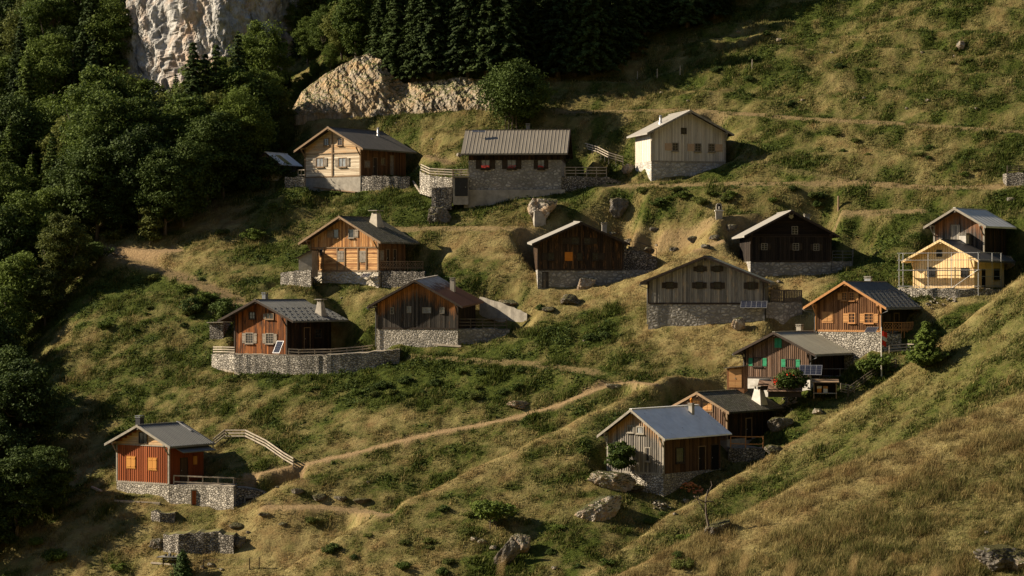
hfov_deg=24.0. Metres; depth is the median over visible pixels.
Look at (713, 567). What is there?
grass stalk
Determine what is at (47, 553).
weed clump
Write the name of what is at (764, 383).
cold frame
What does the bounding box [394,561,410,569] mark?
weed clump
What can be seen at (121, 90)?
broadleaf tree
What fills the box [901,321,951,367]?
spruce
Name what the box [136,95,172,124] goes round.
broadleaf tree
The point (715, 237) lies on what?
boulder
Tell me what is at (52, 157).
spruce tree
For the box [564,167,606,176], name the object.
wooden fence
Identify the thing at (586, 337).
weed clump
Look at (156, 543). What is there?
boulder
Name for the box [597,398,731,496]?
board cabin
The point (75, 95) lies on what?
broadleaf tree
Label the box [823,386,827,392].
beehive
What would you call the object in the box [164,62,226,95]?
broadleaf tree
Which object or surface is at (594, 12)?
spruce tree
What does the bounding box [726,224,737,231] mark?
boulder
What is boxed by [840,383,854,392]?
wooden fence
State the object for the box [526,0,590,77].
spruce tree
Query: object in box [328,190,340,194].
weed clump
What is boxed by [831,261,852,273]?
stone terrace
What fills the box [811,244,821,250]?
window
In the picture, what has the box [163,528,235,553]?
wall ruin
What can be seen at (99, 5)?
spruce tree
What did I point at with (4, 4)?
broadleaf tree
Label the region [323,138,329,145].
window
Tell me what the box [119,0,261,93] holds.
cliff
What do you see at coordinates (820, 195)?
weed clump
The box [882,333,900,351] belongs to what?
stone terrace
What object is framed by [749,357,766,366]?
window
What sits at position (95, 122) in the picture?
broadleaf tree
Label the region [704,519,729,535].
boulder
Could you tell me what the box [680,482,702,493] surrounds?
tile heap
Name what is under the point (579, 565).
weed clump
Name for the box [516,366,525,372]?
weed clump
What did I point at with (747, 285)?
window
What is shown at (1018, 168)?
wooden fence
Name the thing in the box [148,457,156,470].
window
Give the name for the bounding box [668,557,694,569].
weed clump
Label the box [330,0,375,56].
broadleaf tree
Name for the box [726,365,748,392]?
garden shed
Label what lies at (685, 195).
weed clump
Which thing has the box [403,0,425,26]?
spruce tree
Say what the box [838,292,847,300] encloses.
window
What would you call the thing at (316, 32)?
broadleaf tree
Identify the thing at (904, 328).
balcony rail
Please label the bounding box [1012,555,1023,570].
boulder
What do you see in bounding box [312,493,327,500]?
boulder
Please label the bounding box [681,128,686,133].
window
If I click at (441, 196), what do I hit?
rubble terrace
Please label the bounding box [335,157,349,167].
window
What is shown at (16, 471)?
broadleaf tree
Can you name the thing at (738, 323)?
boulder
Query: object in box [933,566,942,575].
grass stalk
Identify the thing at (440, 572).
weed clump
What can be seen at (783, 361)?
window
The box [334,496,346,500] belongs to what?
boulder
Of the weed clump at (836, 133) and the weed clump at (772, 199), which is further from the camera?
the weed clump at (836, 133)
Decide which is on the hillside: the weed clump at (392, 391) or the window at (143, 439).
the weed clump at (392, 391)
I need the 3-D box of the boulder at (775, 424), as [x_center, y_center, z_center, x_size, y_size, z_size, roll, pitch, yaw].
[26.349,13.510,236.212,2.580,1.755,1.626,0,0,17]
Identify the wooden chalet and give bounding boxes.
[217,292,348,354]
[293,126,416,191]
[298,210,419,287]
[732,324,852,396]
[802,276,921,368]
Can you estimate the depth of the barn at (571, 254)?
270.37 m
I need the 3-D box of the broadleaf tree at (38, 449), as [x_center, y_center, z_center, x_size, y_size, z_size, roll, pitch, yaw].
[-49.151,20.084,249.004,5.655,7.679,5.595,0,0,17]
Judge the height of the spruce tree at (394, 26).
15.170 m
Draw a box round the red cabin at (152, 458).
[104,415,215,501]
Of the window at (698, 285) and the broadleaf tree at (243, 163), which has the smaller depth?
the window at (698, 285)
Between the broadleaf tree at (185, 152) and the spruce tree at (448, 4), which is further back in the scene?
the spruce tree at (448, 4)
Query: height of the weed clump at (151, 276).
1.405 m
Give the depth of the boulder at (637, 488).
226.02 m
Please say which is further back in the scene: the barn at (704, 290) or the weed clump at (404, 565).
the barn at (704, 290)
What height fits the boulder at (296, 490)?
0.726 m
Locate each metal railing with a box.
[624,239,656,256]
[832,249,853,264]
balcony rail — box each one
[379,261,422,271]
[883,322,913,337]
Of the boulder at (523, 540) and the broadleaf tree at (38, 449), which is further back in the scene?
the broadleaf tree at (38, 449)
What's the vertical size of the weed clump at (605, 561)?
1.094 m
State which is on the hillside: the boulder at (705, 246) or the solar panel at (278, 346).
the boulder at (705, 246)
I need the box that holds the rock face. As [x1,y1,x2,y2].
[293,53,493,125]
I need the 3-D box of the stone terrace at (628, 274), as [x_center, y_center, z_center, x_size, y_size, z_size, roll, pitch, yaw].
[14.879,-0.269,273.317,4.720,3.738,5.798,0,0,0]
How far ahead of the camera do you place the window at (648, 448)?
225.74 m
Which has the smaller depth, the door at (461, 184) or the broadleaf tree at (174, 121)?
the door at (461, 184)
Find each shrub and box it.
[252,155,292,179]
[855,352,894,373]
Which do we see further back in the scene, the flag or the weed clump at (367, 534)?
the flag
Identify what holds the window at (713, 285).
in the barn at (704, 290)
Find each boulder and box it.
[149,538,162,549]
[229,522,244,528]
[234,535,245,547]
[258,512,270,516]
[291,488,304,493]
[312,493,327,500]
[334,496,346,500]
[353,498,369,503]
[427,206,451,223]
[494,537,520,565]
[498,299,517,305]
[507,400,528,408]
[510,533,530,552]
[527,198,557,218]
[542,306,554,311]
[560,294,579,303]
[574,495,622,521]
[577,278,595,289]
[587,470,636,492]
[606,384,620,387]
[609,197,628,217]
[621,164,633,173]
[627,483,644,492]
[649,227,658,230]
[687,236,696,242]
[701,244,709,247]
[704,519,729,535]
[709,234,718,239]
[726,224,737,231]
[731,317,745,329]
[764,444,782,454]
[767,417,793,431]
[812,408,823,414]
[956,41,964,49]
[973,544,1023,571]
[1004,255,1014,270]
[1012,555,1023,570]
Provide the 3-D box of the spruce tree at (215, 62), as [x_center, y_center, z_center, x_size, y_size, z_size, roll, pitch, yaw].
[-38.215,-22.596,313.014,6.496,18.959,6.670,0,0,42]
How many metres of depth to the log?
245.71 m
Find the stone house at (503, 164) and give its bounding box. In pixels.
[461,123,572,207]
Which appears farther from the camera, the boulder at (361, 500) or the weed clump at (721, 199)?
the weed clump at (721, 199)
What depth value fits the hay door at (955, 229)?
258.56 m
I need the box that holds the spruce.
[169,549,193,575]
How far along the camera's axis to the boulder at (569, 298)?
265.95 m
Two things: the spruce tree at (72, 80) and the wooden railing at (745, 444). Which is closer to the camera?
the wooden railing at (745, 444)
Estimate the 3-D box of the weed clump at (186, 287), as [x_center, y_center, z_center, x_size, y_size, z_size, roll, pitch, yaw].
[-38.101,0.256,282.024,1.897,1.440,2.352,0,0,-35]
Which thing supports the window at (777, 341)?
in the wooden chalet at (773, 354)
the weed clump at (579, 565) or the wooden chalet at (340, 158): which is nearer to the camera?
the weed clump at (579, 565)
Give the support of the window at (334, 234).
in the wooden chalet at (352, 249)
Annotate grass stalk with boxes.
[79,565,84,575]
[499,557,504,575]
[711,560,715,575]
[740,551,750,575]
[787,560,796,575]
[850,554,858,575]
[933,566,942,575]
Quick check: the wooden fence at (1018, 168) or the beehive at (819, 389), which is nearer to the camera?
the beehive at (819, 389)
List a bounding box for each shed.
[249,152,301,180]
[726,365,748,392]
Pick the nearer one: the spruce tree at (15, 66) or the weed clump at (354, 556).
the weed clump at (354, 556)
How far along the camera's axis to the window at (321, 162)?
300.16 m
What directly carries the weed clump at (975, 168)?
on the hillside
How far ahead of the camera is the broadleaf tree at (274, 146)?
311.04 m
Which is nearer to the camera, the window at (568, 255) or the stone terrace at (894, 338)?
the stone terrace at (894, 338)
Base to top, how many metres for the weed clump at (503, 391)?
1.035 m
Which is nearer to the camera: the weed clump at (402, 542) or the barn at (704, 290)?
the weed clump at (402, 542)
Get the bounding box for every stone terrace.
[170,483,236,509]
[212,349,399,374]
[236,486,266,506]
[361,175,409,190]
[382,271,425,287]
[420,172,452,196]
[458,328,509,344]
[562,176,620,191]
[623,269,654,279]
[728,445,764,461]
[765,302,801,323]
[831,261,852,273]
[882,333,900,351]
[1003,172,1023,185]
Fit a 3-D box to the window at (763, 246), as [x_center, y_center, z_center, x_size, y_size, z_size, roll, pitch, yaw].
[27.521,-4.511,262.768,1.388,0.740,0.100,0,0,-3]
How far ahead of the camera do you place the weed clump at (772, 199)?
275.00 m
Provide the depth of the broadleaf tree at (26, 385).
257.61 m
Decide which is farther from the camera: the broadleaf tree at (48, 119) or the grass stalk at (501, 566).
the broadleaf tree at (48, 119)
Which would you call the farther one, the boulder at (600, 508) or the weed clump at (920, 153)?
the weed clump at (920, 153)
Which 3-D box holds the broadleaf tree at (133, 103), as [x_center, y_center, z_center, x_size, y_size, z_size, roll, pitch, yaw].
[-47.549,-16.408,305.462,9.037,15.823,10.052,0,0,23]
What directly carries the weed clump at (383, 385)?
on the hillside
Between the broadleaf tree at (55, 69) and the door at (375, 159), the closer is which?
the door at (375, 159)
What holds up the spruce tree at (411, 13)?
on the hillside
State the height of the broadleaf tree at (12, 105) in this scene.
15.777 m
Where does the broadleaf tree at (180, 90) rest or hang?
on the hillside
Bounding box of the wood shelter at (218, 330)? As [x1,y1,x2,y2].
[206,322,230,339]
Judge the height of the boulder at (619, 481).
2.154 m
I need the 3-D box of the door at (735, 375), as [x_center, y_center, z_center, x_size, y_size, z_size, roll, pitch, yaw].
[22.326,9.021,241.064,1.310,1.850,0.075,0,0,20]
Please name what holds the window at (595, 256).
in the barn at (571, 254)
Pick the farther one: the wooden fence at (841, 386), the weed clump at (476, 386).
the weed clump at (476, 386)
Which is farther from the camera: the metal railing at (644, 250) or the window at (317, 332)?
the metal railing at (644, 250)
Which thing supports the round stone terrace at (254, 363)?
on the hillside
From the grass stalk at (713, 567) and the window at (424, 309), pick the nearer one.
the grass stalk at (713, 567)
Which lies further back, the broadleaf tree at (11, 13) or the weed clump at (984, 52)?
the broadleaf tree at (11, 13)
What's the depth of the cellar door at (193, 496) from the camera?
244.35 m
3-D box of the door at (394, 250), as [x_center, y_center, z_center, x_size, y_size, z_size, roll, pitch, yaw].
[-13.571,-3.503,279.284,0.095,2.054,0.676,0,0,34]
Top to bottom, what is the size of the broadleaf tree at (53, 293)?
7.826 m
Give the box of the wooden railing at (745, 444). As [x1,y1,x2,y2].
[730,436,763,447]
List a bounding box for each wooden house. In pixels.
[672,385,784,450]
[732,210,839,276]
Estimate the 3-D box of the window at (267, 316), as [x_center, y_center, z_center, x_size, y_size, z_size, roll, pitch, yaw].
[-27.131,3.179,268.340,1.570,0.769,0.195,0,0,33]
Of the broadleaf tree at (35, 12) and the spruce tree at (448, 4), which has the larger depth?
the broadleaf tree at (35, 12)
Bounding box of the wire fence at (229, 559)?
[203,557,259,570]
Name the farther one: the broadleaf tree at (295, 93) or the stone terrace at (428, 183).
the broadleaf tree at (295, 93)
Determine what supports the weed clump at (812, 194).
on the hillside
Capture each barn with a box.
[366,275,483,349]
[527,221,629,288]
[627,110,733,180]
[639,255,776,328]
[923,207,1016,254]
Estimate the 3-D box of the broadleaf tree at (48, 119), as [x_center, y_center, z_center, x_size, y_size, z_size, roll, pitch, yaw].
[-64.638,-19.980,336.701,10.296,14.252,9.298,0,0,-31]
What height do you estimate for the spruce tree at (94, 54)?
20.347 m
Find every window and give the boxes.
[126,456,135,468]
[139,432,147,443]
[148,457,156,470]
[193,456,196,464]
[242,333,256,343]
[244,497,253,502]
[248,312,255,319]
[262,333,276,344]
[263,313,273,319]
[313,157,326,167]
[314,329,321,338]
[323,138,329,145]
[327,229,339,238]
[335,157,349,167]
[337,138,342,145]
[337,251,343,261]
[347,229,357,238]
[360,251,365,261]
[364,160,369,167]
[379,250,383,260]
[422,307,430,312]
[440,307,444,313]
[476,159,494,169]
[502,159,520,169]
[534,159,547,169]
[542,253,554,260]
[563,237,579,244]
[565,252,572,260]
[576,253,582,260]
[583,238,596,244]
[592,253,603,260]
[627,425,634,433]
[636,426,644,434]
[644,447,650,462]
[662,282,677,288]
[665,143,678,151]
[675,447,685,463]
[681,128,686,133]
[687,143,700,151]
[692,282,706,288]
[693,266,706,271]
[693,399,700,406]
[702,401,712,411]
[708,143,722,151]
[710,282,724,288]
[711,266,722,271]
[744,282,757,289]
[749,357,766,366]
[758,243,770,249]
[774,338,781,347]
[781,359,799,368]
[789,243,801,249]
[792,226,797,233]
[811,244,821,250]
[822,312,832,322]
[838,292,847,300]
[843,313,855,323]
[849,292,857,300]
[860,313,877,323]
[885,314,890,321]
[927,267,935,276]
[936,250,941,256]
[961,268,968,277]
[993,268,1000,279]
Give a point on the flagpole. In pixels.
(881, 351)
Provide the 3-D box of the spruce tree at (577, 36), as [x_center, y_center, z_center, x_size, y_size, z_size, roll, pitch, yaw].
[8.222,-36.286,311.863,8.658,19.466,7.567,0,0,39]
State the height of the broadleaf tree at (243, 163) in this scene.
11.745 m
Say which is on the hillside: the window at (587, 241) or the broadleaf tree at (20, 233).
the broadleaf tree at (20, 233)
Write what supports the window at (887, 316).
in the wooden chalet at (847, 314)
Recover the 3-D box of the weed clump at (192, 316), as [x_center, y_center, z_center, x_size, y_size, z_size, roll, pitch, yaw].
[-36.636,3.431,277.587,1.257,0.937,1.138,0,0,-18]
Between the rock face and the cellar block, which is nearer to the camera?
the cellar block
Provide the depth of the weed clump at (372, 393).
256.54 m
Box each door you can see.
[180,457,187,481]
[191,489,196,504]
[304,327,310,348]
[373,157,377,174]
[386,249,389,266]
[390,155,393,174]
[393,249,396,266]
[455,178,467,195]
[542,272,547,287]
[698,446,705,469]
[711,444,718,469]
[729,369,741,386]
[745,417,751,439]
[894,313,898,330]
[951,225,959,239]
[981,268,985,286]
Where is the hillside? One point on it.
(146, 258)
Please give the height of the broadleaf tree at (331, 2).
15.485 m
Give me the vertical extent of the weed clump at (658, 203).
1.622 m
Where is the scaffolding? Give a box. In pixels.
[897,252,1001,294]
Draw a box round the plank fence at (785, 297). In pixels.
[771,289,801,302]
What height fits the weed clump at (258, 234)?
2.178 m
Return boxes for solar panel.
[273,341,283,354]
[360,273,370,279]
[740,301,766,309]
[799,365,821,388]
[864,327,878,334]
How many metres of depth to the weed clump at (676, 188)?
280.51 m
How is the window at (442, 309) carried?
in the barn at (430, 311)
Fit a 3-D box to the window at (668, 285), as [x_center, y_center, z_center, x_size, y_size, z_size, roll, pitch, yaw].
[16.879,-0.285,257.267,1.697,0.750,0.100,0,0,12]
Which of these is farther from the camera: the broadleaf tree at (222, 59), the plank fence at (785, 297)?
the broadleaf tree at (222, 59)
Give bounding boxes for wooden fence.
[173,475,233,484]
[213,346,234,354]
[213,430,293,468]
[235,478,258,487]
[288,345,372,355]
[420,164,467,181]
[459,319,506,328]
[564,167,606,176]
[586,143,622,165]
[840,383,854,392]
[847,359,896,396]
[889,344,913,352]
[1007,166,1023,172]
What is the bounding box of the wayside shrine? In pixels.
[714,203,723,219]
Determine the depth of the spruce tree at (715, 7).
318.40 m
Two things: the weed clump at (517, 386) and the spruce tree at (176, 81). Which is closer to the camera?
the weed clump at (517, 386)
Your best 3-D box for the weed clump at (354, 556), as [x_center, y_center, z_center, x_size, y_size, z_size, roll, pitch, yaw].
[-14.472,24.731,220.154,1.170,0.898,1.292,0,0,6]
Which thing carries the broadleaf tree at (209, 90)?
on the hillside
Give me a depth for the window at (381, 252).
277.13 m
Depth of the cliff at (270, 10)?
339.86 m
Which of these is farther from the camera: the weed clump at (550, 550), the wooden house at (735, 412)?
the wooden house at (735, 412)
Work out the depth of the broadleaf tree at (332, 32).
325.27 m
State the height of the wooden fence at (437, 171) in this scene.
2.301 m
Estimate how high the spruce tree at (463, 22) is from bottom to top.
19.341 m
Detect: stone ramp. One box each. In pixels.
[479,297,526,321]
[624,248,656,269]
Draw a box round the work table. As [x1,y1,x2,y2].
[156,555,177,566]
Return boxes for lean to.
[296,249,318,276]
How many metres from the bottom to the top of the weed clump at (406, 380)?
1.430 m
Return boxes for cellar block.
[452,176,468,204]
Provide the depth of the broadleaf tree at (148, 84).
336.76 m
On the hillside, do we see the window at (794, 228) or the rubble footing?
the rubble footing
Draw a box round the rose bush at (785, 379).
[773,369,809,400]
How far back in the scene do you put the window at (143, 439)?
247.75 m
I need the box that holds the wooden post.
[837,196,838,210]
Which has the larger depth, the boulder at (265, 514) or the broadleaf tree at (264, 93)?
the broadleaf tree at (264, 93)
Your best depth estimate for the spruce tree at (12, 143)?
328.25 m
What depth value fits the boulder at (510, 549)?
216.01 m
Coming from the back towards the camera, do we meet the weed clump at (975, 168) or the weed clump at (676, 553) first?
the weed clump at (975, 168)
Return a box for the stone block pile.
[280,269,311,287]
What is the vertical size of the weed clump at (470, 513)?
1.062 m
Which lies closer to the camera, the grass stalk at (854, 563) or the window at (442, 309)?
the grass stalk at (854, 563)
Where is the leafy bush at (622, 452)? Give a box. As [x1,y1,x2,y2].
[604,441,636,472]
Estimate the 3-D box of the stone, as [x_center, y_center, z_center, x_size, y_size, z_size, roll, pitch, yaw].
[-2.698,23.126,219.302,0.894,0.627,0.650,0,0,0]
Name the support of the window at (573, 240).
in the barn at (571, 254)
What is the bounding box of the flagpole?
[881,327,881,376]
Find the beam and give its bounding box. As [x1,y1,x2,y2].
[434,344,461,346]
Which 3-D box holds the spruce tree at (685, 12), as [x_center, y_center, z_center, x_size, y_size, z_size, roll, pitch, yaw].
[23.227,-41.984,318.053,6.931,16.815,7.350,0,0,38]
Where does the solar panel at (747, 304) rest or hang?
attached to the barn at (704, 290)
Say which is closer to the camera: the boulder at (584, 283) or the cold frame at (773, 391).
the cold frame at (773, 391)
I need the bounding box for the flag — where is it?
[882,331,886,346]
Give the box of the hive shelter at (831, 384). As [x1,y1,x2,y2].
[812,379,838,398]
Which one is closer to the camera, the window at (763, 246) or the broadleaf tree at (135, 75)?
the window at (763, 246)
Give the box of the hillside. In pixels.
[0,0,1023,575]
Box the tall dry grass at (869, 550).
[608,392,1023,575]
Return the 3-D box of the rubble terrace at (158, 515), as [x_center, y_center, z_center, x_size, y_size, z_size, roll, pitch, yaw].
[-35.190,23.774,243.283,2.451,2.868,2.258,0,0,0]
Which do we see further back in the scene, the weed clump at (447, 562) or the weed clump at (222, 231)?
the weed clump at (222, 231)
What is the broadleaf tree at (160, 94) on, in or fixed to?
on the hillside
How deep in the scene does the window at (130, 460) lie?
248.63 m
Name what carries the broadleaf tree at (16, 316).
on the hillside
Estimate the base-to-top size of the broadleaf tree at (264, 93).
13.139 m
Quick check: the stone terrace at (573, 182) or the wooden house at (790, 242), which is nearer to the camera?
the wooden house at (790, 242)
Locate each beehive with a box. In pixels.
[817,386,821,392]
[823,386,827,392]
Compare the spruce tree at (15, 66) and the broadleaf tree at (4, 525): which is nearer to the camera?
the broadleaf tree at (4, 525)
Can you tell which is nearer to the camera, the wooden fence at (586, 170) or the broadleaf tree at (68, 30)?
the wooden fence at (586, 170)
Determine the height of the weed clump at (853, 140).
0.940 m
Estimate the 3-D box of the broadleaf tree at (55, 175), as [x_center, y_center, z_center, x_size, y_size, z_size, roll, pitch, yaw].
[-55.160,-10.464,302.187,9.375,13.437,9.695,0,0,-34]
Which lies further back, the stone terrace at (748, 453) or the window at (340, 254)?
the window at (340, 254)
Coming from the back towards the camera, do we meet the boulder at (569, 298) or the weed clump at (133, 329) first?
the weed clump at (133, 329)
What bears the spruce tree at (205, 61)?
on the hillside
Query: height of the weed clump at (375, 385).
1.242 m
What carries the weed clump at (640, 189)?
on the hillside
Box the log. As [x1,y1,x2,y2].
[115,500,160,504]
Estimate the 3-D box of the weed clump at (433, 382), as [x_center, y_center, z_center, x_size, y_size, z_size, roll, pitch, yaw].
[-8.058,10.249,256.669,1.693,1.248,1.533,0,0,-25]
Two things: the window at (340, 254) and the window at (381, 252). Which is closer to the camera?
the window at (381, 252)
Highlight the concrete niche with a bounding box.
[533,212,545,226]
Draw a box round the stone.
[478,538,486,543]
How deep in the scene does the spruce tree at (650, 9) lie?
317.32 m
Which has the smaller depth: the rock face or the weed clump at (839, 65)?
the weed clump at (839, 65)
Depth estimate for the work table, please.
235.75 m
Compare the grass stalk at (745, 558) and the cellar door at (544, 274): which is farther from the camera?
the cellar door at (544, 274)
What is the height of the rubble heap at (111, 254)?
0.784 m
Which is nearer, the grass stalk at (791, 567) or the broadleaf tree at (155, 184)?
the grass stalk at (791, 567)
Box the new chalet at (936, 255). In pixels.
[902,233,1015,289]
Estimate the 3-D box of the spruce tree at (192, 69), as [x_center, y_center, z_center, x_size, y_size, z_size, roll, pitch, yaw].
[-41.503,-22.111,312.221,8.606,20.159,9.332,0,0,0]
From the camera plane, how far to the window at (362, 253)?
277.87 m
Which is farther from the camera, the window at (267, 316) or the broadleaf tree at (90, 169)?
the broadleaf tree at (90, 169)
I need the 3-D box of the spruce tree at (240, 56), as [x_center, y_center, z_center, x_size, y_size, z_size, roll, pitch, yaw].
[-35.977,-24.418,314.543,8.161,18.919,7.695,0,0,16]
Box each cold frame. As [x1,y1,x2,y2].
[757,379,775,389]
[767,383,802,396]
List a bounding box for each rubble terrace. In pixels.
[151,509,175,522]
[285,176,305,187]
[431,187,451,209]
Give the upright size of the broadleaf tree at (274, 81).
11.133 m
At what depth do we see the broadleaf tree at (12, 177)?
310.19 m
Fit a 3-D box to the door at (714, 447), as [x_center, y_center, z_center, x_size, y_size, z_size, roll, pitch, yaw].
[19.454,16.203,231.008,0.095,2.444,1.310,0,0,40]
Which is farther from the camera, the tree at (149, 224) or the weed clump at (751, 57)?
the weed clump at (751, 57)
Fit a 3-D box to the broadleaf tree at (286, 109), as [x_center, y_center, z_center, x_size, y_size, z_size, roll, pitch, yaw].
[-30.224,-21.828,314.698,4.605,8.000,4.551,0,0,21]
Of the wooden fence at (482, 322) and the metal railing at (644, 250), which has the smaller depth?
the wooden fence at (482, 322)
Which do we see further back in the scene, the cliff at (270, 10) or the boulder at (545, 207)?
the cliff at (270, 10)
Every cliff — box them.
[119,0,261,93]
[250,0,303,69]
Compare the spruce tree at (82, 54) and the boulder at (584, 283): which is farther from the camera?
the spruce tree at (82, 54)
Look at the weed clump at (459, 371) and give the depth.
257.11 m
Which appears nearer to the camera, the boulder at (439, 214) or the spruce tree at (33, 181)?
the boulder at (439, 214)
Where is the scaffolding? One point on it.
(951, 270)
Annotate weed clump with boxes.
[27,536,43,546]
[40,548,58,561]
[49,549,68,560]
[84,231,94,241]
[89,241,114,257]
[96,320,111,329]
[110,563,124,570]
[128,327,139,331]
[141,273,159,279]
[178,284,195,292]
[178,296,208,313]
[179,308,195,314]
[189,314,197,318]
[194,291,218,303]
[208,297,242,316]
[213,228,229,235]
[239,228,267,239]
[305,516,321,523]
[321,542,342,553]
[321,547,335,553]
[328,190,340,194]
[348,554,358,560]
[350,388,365,394]
[363,532,372,536]
[364,390,382,396]
[372,382,385,389]
[376,380,391,388]
[385,388,399,395]
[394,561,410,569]
[397,375,413,383]
[398,539,411,544]
[422,537,435,543]
[429,378,442,385]
[435,505,450,512]
[435,567,448,573]
[435,567,448,575]
[442,558,455,564]
[455,368,467,373]
[460,510,479,516]
[462,528,475,534]
[467,392,484,399]
[473,384,483,389]
[476,369,487,374]
[497,388,508,394]
[510,383,524,390]
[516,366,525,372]
[535,304,546,309]
[544,548,556,554]
[553,524,564,529]
[572,563,582,568]
[582,333,598,341]
[597,558,615,565]
[598,331,612,340]
[635,186,646,193]
[643,517,655,523]
[649,198,667,205]
[667,186,682,190]
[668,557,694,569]
[672,550,683,558]
[673,191,691,197]
[676,533,693,540]
[695,197,710,204]
[704,189,715,193]
[710,66,722,72]
[720,196,733,202]
[722,190,737,196]
[743,75,753,80]
[747,55,759,60]
[762,30,769,34]
[767,197,776,202]
[784,100,795,106]
[788,185,798,191]
[807,191,821,198]
[813,200,824,206]
[816,191,827,198]
[830,131,841,135]
[833,63,845,68]
[850,138,862,142]
[913,152,924,156]
[958,171,969,176]
[971,166,981,170]
[978,50,989,54]
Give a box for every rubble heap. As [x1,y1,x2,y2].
[105,252,125,257]
[653,500,671,509]
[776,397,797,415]
[926,295,956,308]
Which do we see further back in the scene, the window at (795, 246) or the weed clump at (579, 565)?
the window at (795, 246)
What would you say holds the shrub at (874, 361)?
on the hillside
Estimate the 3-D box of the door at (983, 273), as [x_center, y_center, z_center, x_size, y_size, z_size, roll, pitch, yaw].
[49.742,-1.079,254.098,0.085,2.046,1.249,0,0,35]
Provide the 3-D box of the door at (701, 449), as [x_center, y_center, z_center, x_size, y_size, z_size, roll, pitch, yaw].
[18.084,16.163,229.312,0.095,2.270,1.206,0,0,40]
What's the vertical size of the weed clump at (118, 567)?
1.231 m
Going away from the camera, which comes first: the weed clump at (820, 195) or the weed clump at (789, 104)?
the weed clump at (820, 195)
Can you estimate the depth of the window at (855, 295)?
246.00 m
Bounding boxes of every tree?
[0,0,20,27]
[0,0,43,23]
[0,13,34,60]
[0,21,8,49]
[0,54,33,100]
[0,92,42,185]
[0,118,25,201]
[0,162,39,235]
[0,190,50,269]
[0,202,46,265]
[0,250,44,337]
[0,286,37,346]
[0,311,26,359]
[0,343,44,427]
[0,358,62,453]
[0,389,18,446]
[0,416,32,504]
[0,445,54,537]
[0,477,13,542]
[2,17,31,113]
[13,0,85,57]
[14,52,44,152]
[16,33,83,116]
[16,94,72,172]
[17,445,62,512]
[22,154,42,198]
[23,266,67,326]
[26,186,78,265]
[34,153,103,235]
[34,212,90,297]
[34,445,76,513]
[35,115,68,184]
[37,133,62,190]
[44,24,82,87]
[46,63,145,150]
[50,0,109,29]
[53,134,135,242]
[57,89,138,223]
[63,0,113,89]
[63,51,81,106]
[68,82,133,145]
[68,234,97,277]
[75,0,105,33]
[82,0,136,80]
[83,39,102,86]
[94,166,143,232]
[100,123,172,229]
[102,96,169,202]
[109,71,145,96]
[131,147,196,234]
[132,79,166,100]
[135,204,165,245]
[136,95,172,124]
[149,88,173,101]
[152,92,210,150]
[155,86,188,121]
[157,138,215,226]
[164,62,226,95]
[172,74,180,91]
[175,114,238,208]
[179,42,206,115]
[189,89,235,170]
[194,83,216,108]
[197,111,257,197]
[198,51,211,177]
[201,56,230,80]
[203,67,258,169]
[206,45,227,162]
[209,77,235,109]
[209,86,279,181]
[213,74,277,119]
[225,19,295,90]
[226,56,250,67]
[228,31,248,81]
[229,71,279,136]
[258,70,291,120]
[260,125,281,152]
[272,91,297,133]
[279,76,292,90]
[284,0,310,34]
[287,87,300,104]
[290,11,301,58]
[291,16,321,65]
[291,77,304,93]
[298,0,330,38]
[298,72,311,88]
[306,4,332,56]
[308,60,320,79]
[319,2,360,59]
[321,43,340,69]
[323,0,340,8]
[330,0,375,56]
[360,0,386,43]
[363,0,388,59]
[372,0,408,74]
[373,0,412,44]
[391,0,431,81]
[402,0,455,80]
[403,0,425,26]
[427,0,464,74]
[440,0,484,76]
[457,0,510,77]
[469,0,537,73]
[470,499,518,529]
[474,57,557,128]
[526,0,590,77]
[545,0,606,76]
[562,0,627,75]
[595,0,634,62]
[598,0,650,55]
[625,0,670,36]
[657,0,705,11]
[660,0,712,27]
[693,482,717,526]
[697,0,734,18]
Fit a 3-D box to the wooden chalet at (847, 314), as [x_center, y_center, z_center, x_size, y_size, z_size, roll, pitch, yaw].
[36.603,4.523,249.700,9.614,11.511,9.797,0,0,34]
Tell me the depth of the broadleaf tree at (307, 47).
335.22 m
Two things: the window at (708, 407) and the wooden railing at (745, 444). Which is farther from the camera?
the window at (708, 407)
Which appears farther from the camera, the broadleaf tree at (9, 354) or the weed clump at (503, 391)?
the broadleaf tree at (9, 354)
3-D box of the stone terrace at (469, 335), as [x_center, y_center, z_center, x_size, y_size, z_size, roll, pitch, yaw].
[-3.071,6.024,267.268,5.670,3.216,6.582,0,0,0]
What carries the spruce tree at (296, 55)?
on the hillside
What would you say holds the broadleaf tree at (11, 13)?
on the hillside
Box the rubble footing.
[897,287,1001,297]
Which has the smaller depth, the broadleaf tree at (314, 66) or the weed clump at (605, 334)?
the weed clump at (605, 334)
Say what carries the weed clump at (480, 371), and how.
on the hillside
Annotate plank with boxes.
[151,562,175,565]
[313,187,356,192]
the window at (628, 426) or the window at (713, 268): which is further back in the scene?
the window at (713, 268)
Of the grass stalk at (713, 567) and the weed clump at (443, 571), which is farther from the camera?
the weed clump at (443, 571)

